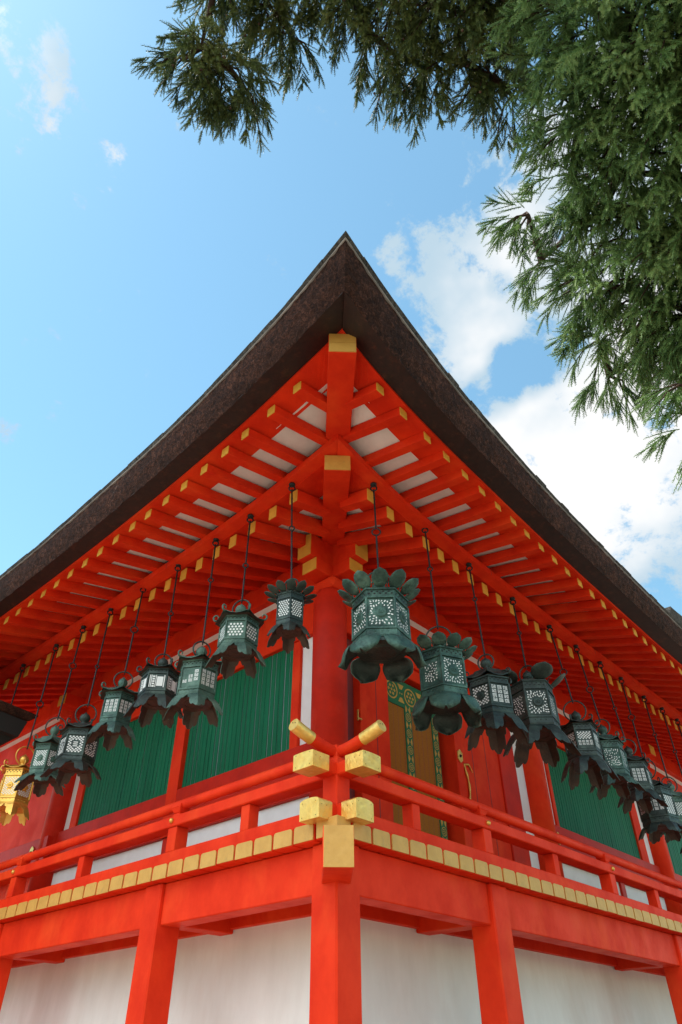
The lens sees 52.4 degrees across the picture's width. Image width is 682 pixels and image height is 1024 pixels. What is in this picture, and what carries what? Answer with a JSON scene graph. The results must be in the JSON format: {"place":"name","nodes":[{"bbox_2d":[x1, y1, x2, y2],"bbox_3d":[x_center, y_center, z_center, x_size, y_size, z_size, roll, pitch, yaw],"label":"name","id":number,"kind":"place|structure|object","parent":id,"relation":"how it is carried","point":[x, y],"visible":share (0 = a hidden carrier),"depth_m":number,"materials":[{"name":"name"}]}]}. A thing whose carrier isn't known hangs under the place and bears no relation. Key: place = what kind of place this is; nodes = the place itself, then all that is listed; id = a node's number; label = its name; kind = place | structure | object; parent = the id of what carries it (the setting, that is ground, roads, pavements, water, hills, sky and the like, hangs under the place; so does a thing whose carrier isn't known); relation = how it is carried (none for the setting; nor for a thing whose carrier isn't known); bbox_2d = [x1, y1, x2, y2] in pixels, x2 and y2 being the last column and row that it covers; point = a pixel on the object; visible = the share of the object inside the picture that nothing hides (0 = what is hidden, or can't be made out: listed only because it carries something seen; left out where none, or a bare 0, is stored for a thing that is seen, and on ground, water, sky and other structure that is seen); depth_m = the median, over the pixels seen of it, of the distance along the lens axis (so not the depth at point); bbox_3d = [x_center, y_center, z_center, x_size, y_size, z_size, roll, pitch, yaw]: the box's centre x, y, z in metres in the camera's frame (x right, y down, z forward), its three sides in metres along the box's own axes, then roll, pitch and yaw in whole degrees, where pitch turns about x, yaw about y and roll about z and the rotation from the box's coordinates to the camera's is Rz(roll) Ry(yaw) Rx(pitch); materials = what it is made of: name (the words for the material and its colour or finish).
{"place":"outdoors","nodes":[
{"label":"outdoors","id":0,"kind":"place"},
{"bbox_2d":[0,0,681,615],"label":"sky","id":1,"kind":"structure","parent":0,"point":[139,258],"materials":[{"name":"blue"}]},
{"bbox_2d":[665,606,681,624],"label":"hall","id":2,"kind":"structure","parent":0,"point":[674,614],"depth_m":18.95,"materials":[{"name":"grey"}]},
{"label":"ground","id":3,"kind":"structure","parent":0,"visible":0},
{"bbox_2d":[0,700,37,745],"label":"side porch","id":4,"kind":"object","parent":3,"relation":"on","point":[13,720],"visible":0.93,"depth_m":9.26,"materials":[{"name":"brown wood"}]},
{"bbox_2d":[0,231,681,1023],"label":"shrine hall","id":5,"kind":"structure","parent":3,"relation":"on","point":[314,833],"depth_m":7.44,"materials":[{"name":"paint"}]},
{"bbox_2d":[0,786,33,899],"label":"door panel","id":6,"kind":"structure","parent":5,"relation":"in","point":[10,834],"depth_m":11.11,"materials":[{"name":"paint"}]},
{"bbox_2d":[11,664,25,703],"bbox_3d":[-4.688,2.828,9.734,0.065,1.506,0.101,-30,-48,32],"label":"hanging hook","id":7,"kind":"object","parent":5,"relation":"hanging from","point":[23,665],"visible":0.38,"depth_m":10.06,"materials":[{"name":"black metal"}]},
{"bbox_2d":[4,784,52,898],"bbox_3d":[-4.559,4.953,10.343,1.040,2.524,0.040,-30,-48,32],"label":"door panel","id":8,"kind":"structure","parent":5,"relation":"in","point":[38,807],"depth_m":10.66,"materials":[{"name":"paint"}]},
{"bbox_2d":[0,644,58,825],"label":"hanging lantern","id":9,"kind":"object","parent":5,"relation":"hanging from","point":[12,802],"visible":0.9,"depth_m":8.39,"materials":[{"name":"gold metal"}]},
{"bbox_2d":[14,625,85,796],"bbox_3d":[-3.492,2.376,8.682,0.573,2.139,0.638,-30,-48,32],"label":"hanging lantern","id":10,"kind":"object","parent":5,"relation":"hanging from","point":[44,754],"visible":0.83,"depth_m":8.16,"materials":[{"name":"green metal"}]},
{"bbox_2d":[40,608,113,786],"bbox_3d":[-2.987,2.098,8.330,0.654,2.175,0.614,-30,-48,32],"label":"hanging lantern","id":11,"kind":"object","parent":5,"relation":"hanging from","point":[75,753],"visible":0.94,"depth_m":7.78,"materials":[{"name":"green metal"}]},
{"bbox_2d":[85,588,145,750],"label":"hanging lantern","id":12,"kind":"object","parent":5,"relation":"hanging from","point":[112,725],"visible":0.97,"depth_m":7.56,"materials":[{"name":"green metal"}]},
{"bbox_2d":[123,564,182,727],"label":"hanging lantern","id":13,"kind":"object","parent":5,"relation":"hanging from","point":[158,686],"visible":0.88,"depth_m":7.22,"materials":[{"name":"green metal"}]},
{"bbox_2d":[163,538,222,728],"bbox_3d":[-1.414,1.131,7.252,0.532,2.124,0.613,-30,-48,32],"label":"hanging lantern","id":14,"kind":"object","parent":5,"relation":"hanging from","point":[194,697],"visible":0.98,"depth_m":6.73,"materials":[{"name":"green metal"}]},
{"bbox_2d":[204,514,267,678],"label":"hanging lantern","id":15,"kind":"object","parent":5,"relation":"hanging from","point":[239,628],"visible":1,"depth_m":6.62,"materials":[{"name":"green metal"}]},
{"bbox_2d":[264,482,316,653],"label":"hanging lantern","id":16,"kind":"object","parent":5,"relation":"hanging from","point":[291,600],"visible":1,"depth_m":6.30,"materials":[{"name":"green metal"}]},
{"bbox_2d":[337,482,426,683],"bbox_3d":[0.354,0.517,6.600,0.788,2.107,0.768,-30,-48,32],"label":"hanging lantern","id":17,"kind":"object","parent":5,"relation":"hanging from","point":[380,621],"visible":1,"depth_m":6.14,"materials":[{"name":"green metal"}]},
{"bbox_2d":[412,528,481,734],"bbox_3d":[0.966,1.034,7.012,0.707,2.272,0.695,-30,-48,32],"label":"hanging lantern","id":18,"kind":"object","parent":5,"relation":"hanging from","point":[446,699],"visible":0.89,"depth_m":6.48,"materials":[{"name":"green metal"}]},
{"bbox_2d":[459,712,512,860],"bbox_3d":[1.772,3.589,8.698,0.060,2.525,0.960,-30,-48,32],"label":"door panel","id":19,"kind":"structure","parent":5,"relation":"in","point":[482,784],"depth_m":8.87,"materials":[{"name":"paint"}]},
{"bbox_2d":[465,563,529,753],"bbox_3d":[1.536,1.435,7.480,0.706,2.128,0.613,-30,-48,32],"label":"hanging lantern","id":20,"kind":"object","parent":5,"relation":"hanging from","point":[488,685],"visible":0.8,"depth_m":7.00,"materials":[{"name":"green metal"}]},
{"bbox_2d":[501,597,581,767],"bbox_3d":[2.140,1.850,8.047,0.837,1.980,0.830,-30,-48,32],"label":"hanging lantern","id":21,"kind":"object","parent":5,"relation":"hanging from","point":[534,705],"visible":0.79,"depth_m":7.66,"materials":[{"name":"green metal"}]},
{"bbox_2d":[546,625,619,789],"bbox_3d":[2.840,2.289,8.527,0.620,2.021,0.660,-30,-48,32],"label":"hanging lantern","id":22,"kind":"object","parent":5,"relation":"hanging from","point":[579,732],"visible":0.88,"depth_m":8.09,"materials":[{"name":"green metal"}]},
{"bbox_2d":[573,645,645,799],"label":"hanging lantern","id":23,"kind":"object","parent":5,"relation":"hanging from","point":[614,755],"visible":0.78,"depth_m":8.51,"materials":[{"name":"green metal"}]},
{"bbox_2d":[597,661,668,813],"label":"hanging lantern","id":24,"kind":"object","parent":5,"relation":"hanging from","point":[639,771],"visible":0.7,"depth_m":8.89,"materials":[{"name":"green metal"}]},
{"bbox_2d":[618,677,681,843],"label":"hanging lantern","id":25,"kind":"object","parent":5,"relation":"hanging from","point":[658,820],"visible":0.72,"depth_m":9.08,"materials":[{"name":"green metal"}]},
{"bbox_2d":[641,695,681,842],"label":"hanging lantern","id":26,"kind":"object","parent":5,"relation":"hanging from","point":[677,797],"visible":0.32,"depth_m":9.74,"materials":[{"name":"green metal"}]},
{"bbox_2d":[659,707,681,853],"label":"hanging lantern","id":27,"kind":"object","parent":5,"relation":"hanging from","point":[661,708],"visible":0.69,"depth_m":10.86,"materials":[{"name":"green metal"}]},
{"bbox_2d":[675,719,681,736],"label":"hanging lantern","id":28,"kind":"object","parent":5,"relation":"hanging from","point":[676,720],"visible":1,"depth_m":11.47,"materials":[{"name":"brown metal"}]},
{"bbox_2d":[131,0,592,158],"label":"cedar tree","id":29,"kind":"object","parent":3,"relation":"on","point":[410,20],"visible":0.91,"depth_m":5.27,"materials":[{"name":"green plant"}]},
{"bbox_2d":[475,0,681,494],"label":"cedar tree","id":30,"kind":"object","parent":3,"relation":"on","point":[628,76],"visible":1,"depth_m":4.38,"materials":[{"name":"green plant"}]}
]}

